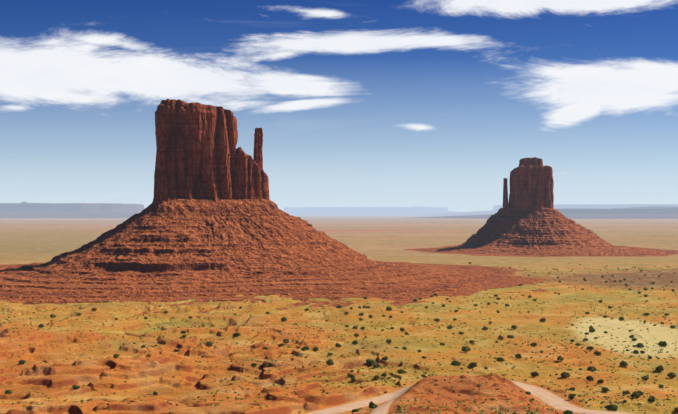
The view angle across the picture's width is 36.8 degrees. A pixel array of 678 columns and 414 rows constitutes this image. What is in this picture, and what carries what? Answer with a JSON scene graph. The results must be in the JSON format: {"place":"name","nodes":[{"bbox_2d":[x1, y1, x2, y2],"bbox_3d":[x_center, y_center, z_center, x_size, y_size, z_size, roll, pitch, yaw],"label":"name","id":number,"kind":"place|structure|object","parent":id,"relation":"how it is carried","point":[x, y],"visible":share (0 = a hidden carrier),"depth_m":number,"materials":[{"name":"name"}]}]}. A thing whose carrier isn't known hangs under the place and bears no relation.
{"place":"outdoors","nodes":[
{"label":"outdoors","id":0,"kind":"place"},
{"bbox_2d":[0,215,677,413],"bbox_3d":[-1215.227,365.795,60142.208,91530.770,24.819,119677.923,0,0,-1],"label":"ground","id":1,"kind":"structure","parent":0,"point":[385,238],"depth_m":822.18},
{"bbox_2d":[0,201,143,217],"bbox_3d":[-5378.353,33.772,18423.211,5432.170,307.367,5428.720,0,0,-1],"label":"mesa","id":2,"kind":"structure","parent":1,"relation":"on","point":[24,209],"depth_m":16813.81,"materials":[{"name":"blue stone"}]},
{"bbox_2d":[0,199,556,315],"bbox_3d":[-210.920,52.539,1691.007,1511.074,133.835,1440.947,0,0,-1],"label":"talus slope","id":3,"kind":"structure","parent":1,"relation":"on","point":[202,251],"depth_m":1505.05,"materials":[{"name":"brown stone"}]},
{"bbox_2d":[152,99,237,205],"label":"butte","id":4,"kind":"object","parent":3,"relation":"on","point":[196,144],"visible":0.92,"depth_m":1656.20,"materials":[{"name":"brown stone"}]},
{"bbox_2d":[232,147,269,199],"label":"rock buttress","id":5,"kind":"structure","parent":3,"relation":"on","point":[251,180],"depth_m":1685.96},
{"bbox_2d":[253,128,262,168],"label":"rock spire","id":6,"kind":"structure","parent":5,"relation":"on","point":[258,146],"depth_m":1704.44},
{"bbox_2d":[326,359,333,365],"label":"shrub","id":7,"kind":"object","parent":1,"relation":"on","point":[329,362],"visible":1,"depth_m":671.23,"materials":[{"name":"green plant"}]},
{"bbox_2d":[0,265,677,413],"bbox_3d":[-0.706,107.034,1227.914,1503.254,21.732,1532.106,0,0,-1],"label":"shrubs","id":8,"kind":"object","parent":1,"relation":"on","point":[440,406],"visible":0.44,"depth_m":732.23,"materials":[{"name":"green plant"}]},
{"bbox_2d":[284,207,453,214],"bbox_3d":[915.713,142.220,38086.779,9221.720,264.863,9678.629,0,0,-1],"label":"mesa","id":9,"kind":"structure","parent":1,"relation":"on","point":[358,210],"depth_m":35008.52,"materials":[{"name":"blue stone"}]},
{"bbox_2d":[366,359,375,364],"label":"shrub","id":10,"kind":"object","parent":1,"relation":"on","point":[369,361],"visible":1,"depth_m":704.09,"materials":[{"name":"green plant"}]},
{"bbox_2d":[369,401,376,408],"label":"shrub","id":11,"kind":"object","parent":1,"relation":"on","point":[372,405],"visible":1,"depth_m":531.40,"materials":[{"name":"green plant"}]},
{"bbox_2d":[397,369,405,373],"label":"juniper","id":12,"kind":"object","parent":1,"relation":"on","point":[401,371],"visible":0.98,"depth_m":649.90,"materials":[{"name":"green plant"}]},
{"bbox_2d":[451,360,460,365],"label":"shrub","id":13,"kind":"object","parent":1,"relation":"on","point":[455,363],"visible":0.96,"depth_m":683.42,"materials":[{"name":"green plant"}]},
{"bbox_2d":[461,346,470,351],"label":"shrub","id":14,"kind":"object","parent":1,"relation":"on","point":[465,349],"visible":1,"depth_m":766.79,"materials":[{"name":"green plant"}]},
{"bbox_2d":[468,362,476,367],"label":"juniper","id":15,"kind":"object","parent":1,"relation":"on","point":[472,364],"visible":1,"depth_m":673.76,"materials":[{"name":"green plant"}]},
{"bbox_2d":[530,371,539,375],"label":"juniper","id":16,"kind":"object","parent":1,"relation":"on","point":[534,373],"visible":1,"depth_m":648.12,"materials":[{"name":"green plant"}]},
{"bbox_2d":[402,207,677,256],"bbox_3d":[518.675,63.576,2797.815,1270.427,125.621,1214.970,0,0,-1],"label":"talus slope","id":17,"kind":"structure","parent":1,"relation":"on","point":[546,232],"depth_m":2679.17,"materials":[{"name":"brown stone"}]},
{"bbox_2d":[502,178,507,209],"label":"rock spire","id":18,"kind":"structure","parent":17,"relation":"on","point":[505,195],"depth_m":2784.17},
{"bbox_2d":[508,165,553,211],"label":"butte","id":19,"kind":"object","parent":17,"relation":"on","point":[531,186],"visible":0.96,"depth_m":2767.38,"materials":[{"name":"brown stone"}]},
{"bbox_2d":[519,157,542,165],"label":"butte cap rock","id":20,"kind":"object","parent":19,"relation":"on","point":[533,161],"visible":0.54,"depth_m":2782.10,"materials":[{"name":"brown stone"}]},
{"bbox_2d":[413,206,677,218],"bbox_3d":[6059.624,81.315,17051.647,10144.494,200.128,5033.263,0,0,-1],"label":"mesa","id":21,"kind":"structure","parent":1,"relation":"on","point":[658,212],"depth_m":15529.67,"materials":[{"name":"blue stone"}]},
{"bbox_2d":[418,204,677,214],"bbox_3d":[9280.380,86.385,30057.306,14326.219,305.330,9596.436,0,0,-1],"label":"mesa","id":22,"kind":"structure","parent":1,"relation":"on","point":[496,208],"depth_m":27391.64,"materials":[{"name":"blue stone"}]},
{"bbox_2d":[561,372,569,377],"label":"juniper","id":23,"kind":"object","parent":1,"relation":"on","point":[565,374],"visible":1,"depth_m":646.25,"materials":[{"name":"green plant"}]},
{"bbox_2d":[563,410,573,413],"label":"juniper","id":24,"kind":"object","parent":1,"relation":"on","point":[567,412],"visible":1,"depth_m":520.02,"materials":[{"name":"green plant"}]},
{"bbox_2d":[586,376,593,380],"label":"juniper","id":25,"kind":"object","parent":1,"relation":"on","point":[589,378],"visible":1,"depth_m":635.87,"materials":[{"name":"green plant"}]},
{"bbox_2d":[587,366,596,371],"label":"shrub","id":26,"kind":"object","parent":1,"relation":"on","point":[589,368],"visible":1,"depth_m":672.42,"materials":[{"name":"green plant"}]},
{"bbox_2d":[609,404,617,410],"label":"shrub","id":27,"kind":"object","parent":1,"relation":"on","point":[613,407],"visible":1,"depth_m":536.93,"materials":[{"name":"green plant"}]},
{"bbox_2d":[619,361,627,366],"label":"juniper","id":28,"kind":"object","parent":1,"relation":"on","point":[623,363],"visible":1,"depth_m":694.00,"materials":[{"name":"green plant"}]},
{"bbox_2d":[630,391,639,397],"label":"shrub","id":29,"kind":"object","parent":1,"relation":"on","point":[635,394],"visible":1,"depth_m":566.54,"materials":[{"name":"green plant"}]},
{"bbox_2d":[636,343,643,347],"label":"juniper","id":30,"kind":"object","parent":1,"relation":"on","point":[640,345],"visible":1,"depth_m":788.62,"materials":[{"name":"green plant"}]},
{"bbox_2d":[647,397,654,401],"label":"juniper","id":31,"kind":"object","parent":1,"relation":"on","point":[650,399],"visible":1,"depth_m":556.61,"materials":[{"name":"green plant"}]},
{"bbox_2d":[655,365,663,370],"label":"juniper","id":32,"kind":"object","parent":1,"relation":"on","point":[660,368],"visible":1,"depth_m":674.37,"materials":[{"name":"green plant"}]},
{"bbox_2d":[658,341,666,346],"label":"juniper","id":33,"kind":"object","parent":1,"relation":"on","point":[663,343],"visible":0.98,"depth_m":793.29,"materials":[{"name":"green plant"}]},
{"bbox_2d":[667,372,676,377],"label":"shrub","id":34,"kind":"object","parent":1,"relation":"on","point":[671,375],"visible":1,"depth_m":648.36,"materials":[{"name":"green plant"}]},
{"bbox_2d":[0,0,677,211],"label":"sky","id":35,"kind":"structure","parent":0,"point":[355,103],"materials":[{"name":"blue"}]},
{"bbox_2d":[305,380,631,413],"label":"dirt road","id":36,"kind":"structure","parent":0,"point":[549,398],"depth_m":560.62,"materials":[{"name":"beige soil"}]},
{"bbox_2d":[370,390,406,413],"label":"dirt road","id":37,"kind":"structure","parent":36,"relation":"on","point":[383,408],"depth_m":491.11,"materials":[{"name":"beige soil"}]}
]}

